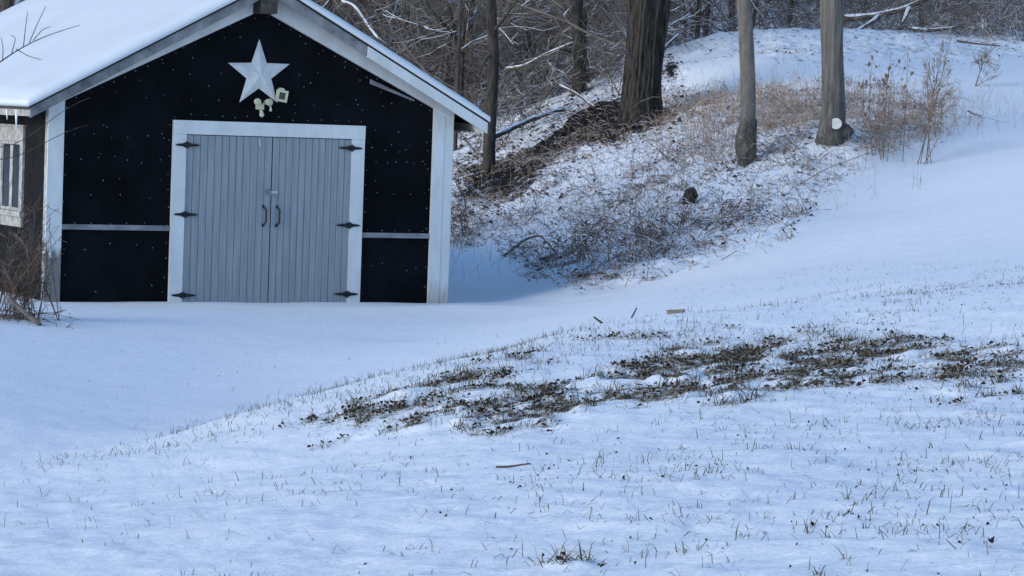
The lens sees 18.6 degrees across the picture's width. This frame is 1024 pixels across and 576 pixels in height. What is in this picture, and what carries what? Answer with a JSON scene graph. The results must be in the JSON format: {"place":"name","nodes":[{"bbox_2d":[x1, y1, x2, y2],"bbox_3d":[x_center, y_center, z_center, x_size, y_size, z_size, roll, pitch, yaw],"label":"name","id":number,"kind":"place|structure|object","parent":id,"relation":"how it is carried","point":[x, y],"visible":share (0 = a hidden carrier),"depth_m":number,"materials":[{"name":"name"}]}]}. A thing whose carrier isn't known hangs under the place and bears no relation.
{"place":"outdoors","nodes":[
{"label":"outdoors","id":0,"kind":"place"},
{"bbox_2d":[0,0,1023,575],"bbox_3d":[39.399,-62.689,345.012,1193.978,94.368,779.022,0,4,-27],"label":"ground","id":1,"kind":"structure","parent":0,"point":[960,204],"depth_m":19.56,"materials":[{"name":"snow"}]},
{"bbox_2d":[0,0,19,10],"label":"bare tree","id":2,"kind":"object","parent":1,"relation":"on","point":[6,4],"visible":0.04,"depth_m":63.85,"materials":[{"name":"brown wood"}]},
{"bbox_2d":[6,297,41,325],"bbox_3d":[-5.346,0.259,34.301,0.473,0.304,0.053,4,4,28],"label":"stake","id":3,"kind":"object","parent":1,"relation":"on","point":[11,301],"visible":1,"depth_m":34.29,"materials":[{"name":"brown wood"}]},
{"bbox_2d":[0,193,65,320],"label":"dry brush","id":4,"kind":"object","parent":1,"relation":"on","point":[26,282],"visible":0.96,"depth_m":34.98,"materials":[{"name":"plant"}]},
{"bbox_2d":[0,290,78,328],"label":"dry brush","id":5,"kind":"object","parent":1,"relation":"on","point":[17,315],"visible":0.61,"depth_m":34.66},
{"bbox_2d":[0,7,89,159],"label":"bare sapling","id":6,"kind":"object","parent":1,"relation":"on","point":[40,59],"visible":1,"depth_m":34.00,"materials":[{"name":"brown plant"}]},
{"bbox_2d":[0,0,490,302],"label":"shed","id":7,"kind":"structure","parent":1,"relation":"on","point":[175,169],"depth_m":39.85,"materials":[{"name":"black wood"}]},
{"bbox_2d":[0,124,25,226],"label":"window","id":8,"kind":"structure","parent":7,"relation":"in","point":[11,169],"depth_m":39.84,"materials":[{"name":"white paint"}]},
{"bbox_2d":[171,135,271,302],"bbox_3d":[-3.679,-0.867,39.699,1.325,2.118,0.077,0,4,-27],"label":"door","id":9,"kind":"structure","parent":7,"relation":"in","point":[226,215],"depth_m":39.74,"materials":[{"name":"grey paint"}]},
{"bbox_2d":[229,40,288,102],"bbox_3d":[-3.205,-2.756,39.800,0.846,0.810,0.081,0,4,-27],"label":"barn star","id":10,"kind":"object","parent":7,"relation":"attached to","point":[259,72],"visible":1,"depth_m":39.79,"materials":[{"name":"metal"}]},
{"bbox_2d":[254,98,272,116],"bbox_3d":[-3.173,-2.291,39.814,0.277,0.239,0.150,0,4,-27],"label":"security light","id":11,"kind":"object","parent":7,"relation":"attached to","point":[260,105],"visible":1,"depth_m":39.80,"materials":[{"name":"beige plastic"}]},
{"bbox_2d":[275,88,288,102],"bbox_3d":[-2.943,-2.461,39.966,0.171,0.190,0.067,0,4,-27],"label":"panel light","id":12,"kind":"object","parent":7,"relation":"attached to","point":[281,94],"visible":1,"depth_m":39.94,"materials":[{"name":"beige plastic"}]},
{"bbox_2d":[268,137,362,302],"bbox_3d":[-2.536,-0.860,40.289,1.281,2.118,0.077,0,4,-27],"label":"door","id":13,"kind":"structure","parent":7,"relation":"in","point":[310,225],"depth_m":40.27,"materials":[{"name":"grey paint"}]},
{"bbox_2d":[326,0,395,47],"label":"tree","id":14,"kind":"object","parent":1,"relation":"on","point":[329,6],"visible":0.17,"depth_m":66.14,"materials":[{"name":"brown wood"}]},
{"bbox_2d":[315,0,410,42],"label":"bare tree","id":15,"kind":"object","parent":1,"relation":"on","point":[375,9],"depth_m":74.24,"materials":[{"name":"brown wood"}]},
{"bbox_2d":[341,0,388,47],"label":"fallen log","id":16,"kind":"object","parent":1,"relation":"on","point":[354,7],"visible":0.94,"depth_m":60.62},
{"bbox_2d":[333,0,429,62],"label":"bare tree","id":17,"kind":"object","parent":1,"relation":"on","point":[397,24],"visible":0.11,"depth_m":73.68,"materials":[{"name":"brown wood"}]},
{"bbox_2d":[311,0,457,69],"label":"bare tree","id":18,"kind":"object","parent":1,"relation":"on","point":[358,3],"visible":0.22,"depth_m":64.03,"materials":[{"name":"brown wood"}]},
{"bbox_2d":[348,0,457,53],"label":"bare tree","id":19,"kind":"object","parent":1,"relation":"on","point":[445,9],"visible":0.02,"depth_m":63.36,"materials":[{"name":"brown wood"}]},
{"bbox_2d":[362,0,552,84],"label":"bare tree","id":20,"kind":"object","parent":1,"relation":"on","point":[450,28],"visible":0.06,"depth_m":76.28,"materials":[{"name":"brown wood"}]},
{"bbox_2d":[333,0,593,150],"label":"bare tree","id":21,"kind":"object","parent":1,"relation":"on","point":[458,67],"visible":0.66,"depth_m":59.54,"materials":[{"name":"brown wood"}]},
{"bbox_2d":[334,0,595,106],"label":"bare tree","id":22,"kind":"object","parent":1,"relation":"on","point":[473,37],"visible":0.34,"depth_m":65.49,"materials":[{"name":"brown wood"}]},
{"bbox_2d":[411,0,534,132],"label":"tree","id":23,"kind":"object","parent":1,"relation":"on","point":[443,24],"visible":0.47,"depth_m":63.93,"materials":[{"name":"brown wood"}]},
{"bbox_2d":[450,169,507,242],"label":"bramble bush","id":24,"kind":"object","parent":1,"relation":"on","point":[463,212],"visible":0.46,"depth_m":50.10,"materials":[{"name":"brown plant"}]},
{"bbox_2d":[453,80,513,113],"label":"bare shrub","id":25,"kind":"object","parent":1,"relation":"on","point":[477,96],"visible":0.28,"depth_m":63.03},
{"bbox_2d":[404,0,569,65],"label":"bare tree","id":26,"kind":"object","parent":1,"relation":"on","point":[485,53],"visible":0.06,"depth_m":76.72,"materials":[{"name":"brown wood"}]},
{"bbox_2d":[373,0,608,107],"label":"bare tree","id":27,"kind":"object","parent":1,"relation":"on","point":[470,27],"visible":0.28,"depth_m":65.54,"materials":[{"name":"brown wood"}]},
{"bbox_2d":[476,0,517,175],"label":"tree","id":28,"kind":"object","parent":1,"relation":"on","point":[489,139],"visible":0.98,"depth_m":54.92,"materials":[{"name":"brown plant"}]},
{"bbox_2d":[447,20,546,114],"bbox_3d":[-0.573,-4.342,64.426,2.861,2.385,1.880,2,3,0],"label":"bare shrub","id":29,"kind":"object","parent":1,"relation":"on","point":[483,75],"visible":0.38,"depth_m":64.18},
{"bbox_2d":[374,0,620,86],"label":"bare tree","id":30,"kind":"object","parent":1,"relation":"on","point":[479,37],"visible":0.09,"depth_m":72.11,"materials":[{"name":"brown wood"}]},
{"bbox_2d":[454,55,547,154],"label":"bare shrub","id":31,"kind":"object","parent":1,"relation":"on","point":[507,119],"visible":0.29,"depth_m":59.13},
{"bbox_2d":[0,0,1023,113],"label":"woods thicket","id":32,"kind":"object","parent":1,"relation":"on","point":[509,30],"visible":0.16,"depth_m":68.56,"materials":[{"name":"plant"}]},
{"bbox_2d":[464,58,560,155],"bbox_3d":[-0.163,-3.474,57.840,1.708,2.168,2.600,-1,4,-38],"label":"bare shrub","id":33,"kind":"object","parent":1,"relation":"on","point":[507,137],"visible":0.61,"depth_m":57.95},
{"bbox_2d":[496,463,530,467],"bbox_3d":[0.006,0.795,14.000,0.155,0.033,0.014,2,3,0],"label":"stick","id":34,"kind":"object","parent":1,"relation":"on","point":[508,466],"visible":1,"depth_m":14.00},
{"bbox_2d":[475,62,552,118],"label":"bare shrub","id":35,"kind":"object","parent":1,"relation":"on","point":[513,91],"visible":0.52,"depth_m":62.93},
{"bbox_2d":[455,8,581,134],"bbox_3d":[0.392,-4.020,59.129,2.996,2.498,1.969,2,3,8],"label":"bare shrub","id":36,"kind":"object","parent":1,"relation":"on","point":[519,108],"visible":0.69,"depth_m":59.26,"materials":[{"name":"plant"}]},
{"bbox_2d":[462,4,586,112],"bbox_3d":[0.262,-4.215,63.054,2.628,2.875,2.001,1,3,-10],"label":"bare shrub","id":37,"kind":"object","parent":1,"relation":"on","point":[507,54],"visible":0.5,"depth_m":63.07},
{"bbox_2d":[347,0,702,77],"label":"bare tree","id":38,"kind":"object","parent":1,"relation":"on","point":[593,35],"visible":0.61,"depth_m":61.17,"materials":[{"name":"brown wood"}]},
{"bbox_2d":[503,235,553,256],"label":"fallen branch","id":39,"kind":"object","parent":1,"relation":"on","point":[520,243],"visible":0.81,"depth_m":46.96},
{"bbox_2d":[521,0,537,104],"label":"tree","id":40,"kind":"object","parent":1,"relation":"on","point":[530,45],"visible":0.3,"depth_m":65.95,"materials":[{"name":"brown plant"}]},
{"bbox_2d":[496,107,565,138],"bbox_3d":[0.516,-3.120,58.741,0.124,0.738,4.867,3,3,21],"label":"fallen log","id":41,"kind":"object","parent":1,"relation":"on","point":[504,131],"visible":0.75,"depth_m":57.89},
{"bbox_2d":[506,41,571,120],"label":"bare shrub","id":42,"kind":"object","parent":1,"relation":"on","point":[532,107],"visible":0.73,"depth_m":59.90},
{"bbox_2d":[477,14,601,99],"bbox_3d":[0.726,-4.883,64.472,3.011,2.510,1.978,1,3,-14],"label":"bare shrub","id":43,"kind":"object","parent":1,"relation":"on","point":[549,61],"visible":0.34,"depth_m":64.37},
{"bbox_2d":[505,41,573,71],"bbox_3d":[0.467,-4.540,61.399,1.642,0.623,0.326,5,4,38],"label":"fallen log","id":44,"kind":"object","parent":1,"relation":"on","point":[512,68],"visible":0.79,"depth_m":61.33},
{"bbox_2d":[499,7,607,97],"bbox_3d":[0.759,-4.405,63.004,2.395,2.620,1.823,2,3,7],"label":"bare shrub","id":45,"kind":"object","parent":1,"relation":"on","point":[554,68],"visible":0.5,"depth_m":62.89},
{"bbox_2d":[506,24,609,93],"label":"bare shrub","id":46,"kind":"object","parent":1,"relation":"on","point":[554,59],"visible":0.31,"depth_m":65.09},
{"bbox_2d":[518,213,605,274],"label":"bramble bush","id":47,"kind":"object","parent":1,"relation":"on","point":[546,255],"visible":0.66,"depth_m":45.11,"materials":[{"name":"brown plant"}]},
{"bbox_2d":[551,0,593,95],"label":"tree","id":48,"kind":"object","parent":1,"relation":"on","point":[578,63],"visible":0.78,"depth_m":61.88,"materials":[{"name":"brown plant"}]},
{"bbox_2d":[558,84,595,107],"bbox_3d":[1.250,-3.643,59.259,0.094,0.439,1.666,1,3,-23],"label":"fallen log","id":49,"kind":"object","parent":1,"relation":"on","point":[576,94],"visible":0.96,"depth_m":59.35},
{"bbox_2d":[446,0,711,88],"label":"bare tree","id":50,"kind":"object","parent":1,"relation":"on","point":[584,14],"visible":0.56,"depth_m":61.74,"materials":[{"name":"brown wood"}]},
{"bbox_2d":[584,0,591,83],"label":"tree","id":51,"kind":"object","parent":1,"relation":"on","point":[588,76],"visible":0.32,"depth_m":62.95,"materials":[{"name":"brown plant"}]},
{"bbox_2d":[553,13,626,76],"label":"bare shrub","id":52,"kind":"object","parent":1,"relation":"on","point":[601,47],"visible":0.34,"depth_m":62.77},
{"bbox_2d":[557,25,624,90],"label":"bare shrub","id":53,"kind":"object","parent":1,"relation":"on","point":[596,63],"visible":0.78,"depth_m":61.46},
{"bbox_2d":[568,26,626,94],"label":"bare shrub","id":54,"kind":"object","parent":1,"relation":"on","point":[621,73],"visible":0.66,"depth_m":60.21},
{"bbox_2d":[571,18,625,77],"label":"bare shrub","id":55,"kind":"object","parent":1,"relation":"on","point":[605,51],"visible":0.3,"depth_m":62.86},
{"bbox_2d":[534,2,672,85],"bbox_3d":[1.990,-5.075,62.380,2.722,2.269,1.788,0,4,-26],"label":"bare shrub","id":56,"kind":"object","parent":1,"relation":"on","point":[603,45],"visible":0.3,"depth_m":62.29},
{"bbox_2d":[536,0,672,79],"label":"bare tree","id":57,"kind":"object","parent":1,"relation":"on","point":[593,74],"visible":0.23,"depth_m":70.09,"materials":[{"name":"brown wood"}]},
{"bbox_2d":[585,0,623,75],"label":"bare shrub","id":58,"kind":"object","parent":1,"relation":"on","point":[601,41],"visible":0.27,"depth_m":63.82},
{"bbox_2d":[466,138,747,285],"bbox_3d":[1.439,-0.842,43.381,3.505,2.503,3.048,3,3,18],"label":"bramble bush","id":59,"kind":"object","parent":1,"relation":"on","point":[625,253],"visible":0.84,"depth_m":43.06,"materials":[{"name":"brown plant"}]},
{"bbox_2d":[558,1,677,95],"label":"bare shrub","id":60,"kind":"object","parent":1,"relation":"on","point":[611,72],"visible":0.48,"depth_m":59.24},
{"bbox_2d":[533,1,720,80],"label":"bare tree","id":61,"kind":"object","parent":1,"relation":"on","point":[591,47],"visible":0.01,"depth_m":78.08,"materials":[{"name":"brown wood"}]},
{"bbox_2d":[252,283,1023,573],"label":"dead leaves","id":62,"kind":"object","parent":1,"relation":"on","point":[495,407],"visible":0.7,"depth_m":18.18,"materials":[{"name":"brown plant"}]},
{"bbox_2d":[616,0,670,126],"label":"tree","id":63,"kind":"object","parent":1,"relation":"on","point":[647,25],"visible":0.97,"depth_m":55.23,"materials":[{"name":"brown plant"}]},
{"bbox_2d":[559,0,769,67],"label":"bare tree","id":64,"kind":"object","parent":1,"relation":"on","point":[668,27],"visible":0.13,"depth_m":74.28,"materials":[{"name":"brown wood"}]},
{"bbox_2d":[664,33,678,50],"bbox_3d":[2.862,-4.419,56.240,0.084,0.343,0.617,4,4,30],"label":"fallen log","id":65,"kind":"object","parent":1,"relation":"on","point":[668,43],"visible":0.92,"depth_m":56.16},
{"bbox_2d":[625,187,718,245],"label":"bramble bush","id":66,"kind":"object","parent":1,"relation":"on","point":[686,222],"visible":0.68,"depth_m":45.02,"materials":[{"name":"brown plant"}]},
{"bbox_2d":[614,0,736,44],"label":"bare tree","id":67,"kind":"object","parent":1,"relation":"on","point":[690,22],"visible":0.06,"depth_m":79.52,"materials":[{"name":"brown wood"}]},
{"bbox_2d":[667,309,684,313],"bbox_3d":[1.272,0.191,24.294,0.147,0.068,0.052,2,3,2],"label":"log","id":68,"kind":"object","parent":1,"relation":"on","point":[675,310],"visible":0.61,"depth_m":24.28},
{"bbox_2d":[681,187,697,204],"bbox_3d":[2.649,-1.270,46.843,0.226,0.487,0.278,0,4,-27],"label":"stump","id":69,"kind":"object","parent":1,"relation":"on","point":[694,193],"visible":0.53,"depth_m":46.74,"materials":[{"name":"brown wood"}]},
{"bbox_2d":[669,29,716,42],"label":"bare shrub","id":70,"kind":"object","parent":1,"relation":"on","point":[689,37],"visible":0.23,"depth_m":67.35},
{"bbox_2d":[688,0,711,38],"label":"tree","id":71,"kind":"object","parent":1,"relation":"on","point":[697,30],"visible":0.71,"depth_m":69.96,"materials":[{"name":"brown plant"}]},
{"bbox_2d":[677,0,726,40],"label":"bare tree","id":72,"kind":"object","parent":1,"relation":"on","point":[694,23],"visible":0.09,"depth_m":86.57,"materials":[{"name":"brown wood"}]},
{"bbox_2d":[676,0,768,31],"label":"bare tree","id":73,"kind":"object","parent":1,"relation":"on","point":[730,16],"visible":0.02,"depth_m":84.53,"materials":[{"name":"brown wood"}]},
{"bbox_2d":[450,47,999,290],"bbox_3d":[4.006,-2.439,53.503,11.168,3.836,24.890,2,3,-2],"label":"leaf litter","id":74,"kind":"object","parent":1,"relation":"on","point":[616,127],"visible":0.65,"depth_m":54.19,"materials":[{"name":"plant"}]},
{"bbox_2d":[692,192,774,232],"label":"bramble bush","id":75,"kind":"object","parent":1,"relation":"on","point":[739,217],"visible":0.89,"depth_m":44.68,"materials":[{"name":"brown plant"}]},
{"bbox_2d":[450,37,1023,292],"bbox_3d":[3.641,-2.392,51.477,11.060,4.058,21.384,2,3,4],"label":"undergrowth","id":76,"kind":"object","parent":1,"relation":"on","point":[538,159],"visible":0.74,"depth_m":49.59,"materials":[{"name":"plant"}]},
{"bbox_2d":[672,0,816,37],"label":"bare tree","id":77,"kind":"object","parent":1,"relation":"on","point":[706,30],"visible":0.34,"depth_m":76.58,"materials":[{"name":"brown wood"}]},
{"bbox_2d":[735,0,756,166],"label":"tree","id":78,"kind":"object","parent":1,"relation":"on","point":[748,119],"visible":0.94,"depth_m":47.90,"materials":[{"name":"grey plant"}]},
{"bbox_2d":[704,205,788,229],"bbox_3d":[3.307,-0.839,44.088,0.201,0.800,2.301,0,4,-35],"label":"bramble cane","id":79,"kind":"object","parent":1,"relation":"on","point":[749,215],"visible":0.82,"depth_m":44.14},
{"bbox_2d":[711,0,860,30],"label":"bare tree","id":80,"kind":"object","parent":1,"relation":"on","point":[755,7],"visible":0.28,"depth_m":72.21,"materials":[{"name":"brown wood"}]},
{"bbox_2d":[776,12,819,29],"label":"bare shrub","id":81,"kind":"object","parent":1,"relation":"on","point":[800,21],"visible":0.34,"depth_m":68.58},
{"bbox_2d":[770,120,854,188],"bbox_3d":[4.410,-1.980,45.956,0.101,0.942,3.307,1,3,-18],"label":"bramble cane","id":82,"kind":"object","parent":1,"relation":"on","point":[802,153],"visible":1,"depth_m":46.20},
{"bbox_2d":[781,0,854,28],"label":"bare tree","id":83,"kind":"object","parent":1,"relation":"on","point":[791,2],"visible":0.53,"depth_m":73.70,"materials":[{"name":"brown wood"}]},
{"bbox_2d":[814,0,853,145],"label":"tree","id":84,"kind":"object","parent":1,"relation":"on","point":[833,115],"visible":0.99,"depth_m":47.84,"materials":[{"name":"grey plant"}]},
{"bbox_2d":[800,140,894,183],"bbox_3d":[5.037,-1.863,46.236,2.117,0.695,0.183,-1,4,-43],"label":"bramble cane","id":85,"kind":"object","parent":1,"relation":"on","point":[844,161],"visible":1,"depth_m":45.95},
{"bbox_2d":[819,0,894,28],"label":"bare shrub","id":86,"kind":"object","parent":1,"relation":"on","point":[878,24],"visible":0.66,"depth_m":66.74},
{"bbox_2d":[860,56,888,154],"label":"dry weed","id":87,"kind":"object","parent":1,"relation":"on","point":[866,82],"visible":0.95,"depth_m":47.54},
{"bbox_2d":[845,6,906,29],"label":"bare shrub","id":88,"kind":"object","parent":1,"relation":"on","point":[876,21],"visible":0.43,"depth_m":67.78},
{"bbox_2d":[846,0,923,30],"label":"bare shrub","id":89,"kind":"object","parent":1,"relation":"on","point":[886,27],"visible":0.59,"depth_m":67.67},
{"bbox_2d":[843,0,928,28],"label":"fallen log","id":90,"kind":"object","parent":1,"relation":"on","point":[872,17],"visible":0.94,"depth_m":66.29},
{"bbox_2d":[867,76,905,161],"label":"dry weed","id":91,"kind":"object","parent":1,"relation":"on","point":[882,116],"visible":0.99,"depth_m":47.26,"materials":[{"name":"plant"}]},
{"bbox_2d":[769,0,1013,28],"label":"bare tree","id":92,"kind":"object","parent":1,"relation":"on","point":[846,6],"visible":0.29,"depth_m":74.37,"materials":[{"name":"brown wood"}]},
{"bbox_2d":[875,51,934,148],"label":"dry weed","id":93,"kind":"object","parent":1,"relation":"on","point":[883,79],"visible":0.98,"depth_m":47.48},
{"bbox_2d":[901,56,915,161],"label":"dry weed","id":94,"kind":"object","parent":1,"relation":"on","point":[904,86],"visible":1,"depth_m":47.33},
{"bbox_2d":[876,0,967,34],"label":"bare shrub","id":95,"kind":"object","parent":1,"relation":"on","point":[910,24],"visible":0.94,"depth_m":65.72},
{"bbox_2d":[903,6,951,27],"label":"bare shrub","id":96,"kind":"object","parent":1,"relation":"on","point":[926,18],"visible":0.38,"depth_m":67.35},
{"bbox_2d":[908,26,954,31],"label":"fallen log","id":97,"kind":"object","parent":1,"relation":"on","point":[935,29],"visible":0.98,"depth_m":65.73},
{"bbox_2d":[914,73,961,164],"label":"dry weed","id":98,"kind":"object","parent":1,"relation":"on","point":[929,106],"visible":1,"depth_m":47.09,"materials":[{"name":"plant"}]},
{"bbox_2d":[916,32,961,163],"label":"dry weed","id":99,"kind":"object","parent":1,"relation":"on","point":[943,85],"visible":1,"depth_m":47.11,"materials":[{"name":"plant"}]},
{"bbox_2d":[903,0,1019,35],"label":"bare shrub","id":100,"kind":"object","parent":1,"relation":"on","point":[958,15],"visible":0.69,"depth_m":66.03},
{"bbox_2d":[911,0,1013,36],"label":"bare shrub","id":101,"kind":"object","parent":1,"relation":"on","point":[954,30],"visible":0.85,"depth_m":65.63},
{"bbox_2d":[919,0,1012,28],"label":"bare tree","id":102,"kind":"object","parent":1,"relation":"on","point":[923,11],"visible":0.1,"depth_m":78.17,"materials":[{"name":"brown wood"}]},
{"bbox_2d":[913,0,1023,39],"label":"bare shrub","id":103,"kind":"object","parent":1,"relation":"on","point":[981,17],"visible":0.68,"depth_m":65.98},
{"bbox_2d":[937,0,1006,30],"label":"bare shrub","id":104,"kind":"object","parent":1,"relation":"on","point":[972,12],"visible":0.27,"depth_m":67.11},
{"bbox_2d":[957,40,999,45],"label":"fallen branch","id":105,"kind":"object","parent":1,"relation":"on","point":[960,41],"visible":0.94,"depth_m":62.06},
{"bbox_2d":[934,0,1023,36],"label":"bare shrub","id":106,"kind":"object","parent":1,"relation":"on","point":[996,30],"visible":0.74,"depth_m":65.68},
{"bbox_2d":[948,0,1023,41],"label":"bare shrub","id":107,"kind":"object","parent":1,"relation":"on","point":[991,22],"visible":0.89,"depth_m":64.80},
{"bbox_2d":[972,28,1001,86],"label":"dry weed","id":108,"kind":"object","parent":1,"relation":"on","point":[985,59],"visible":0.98,"depth_m":55.92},
{"bbox_2d":[951,0,1023,30],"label":"bare shrub","id":109,"kind":"object","parent":1,"relation":"on","point":[989,13],"visible":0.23,"depth_m":67.03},
{"bbox_2d":[963,1,1023,30],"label":"bare shrub","id":110,"kind":"object","parent":1,"relation":"on","point":[1000,23],"visible":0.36,"depth_m":66.97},
{"bbox_2d":[985,0,1023,40],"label":"bare shrub","id":111,"kind":"object","parent":1,"relation":"on","point":[999,11],"visible":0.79,"depth_m":64.87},
{"bbox_2d":[0,259,1023,575],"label":"grass","id":112,"kind":"structure","parent":0,"point":[506,347],"depth_m":15.16,"materials":[{"name":"plant"}]},
{"bbox_2d":[259,319,1023,567],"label":"lawn patch grass","id":113,"kind":"structure","parent":0,"point":[677,347],"depth_m":18.07,"materials":[{"name":"plant"}]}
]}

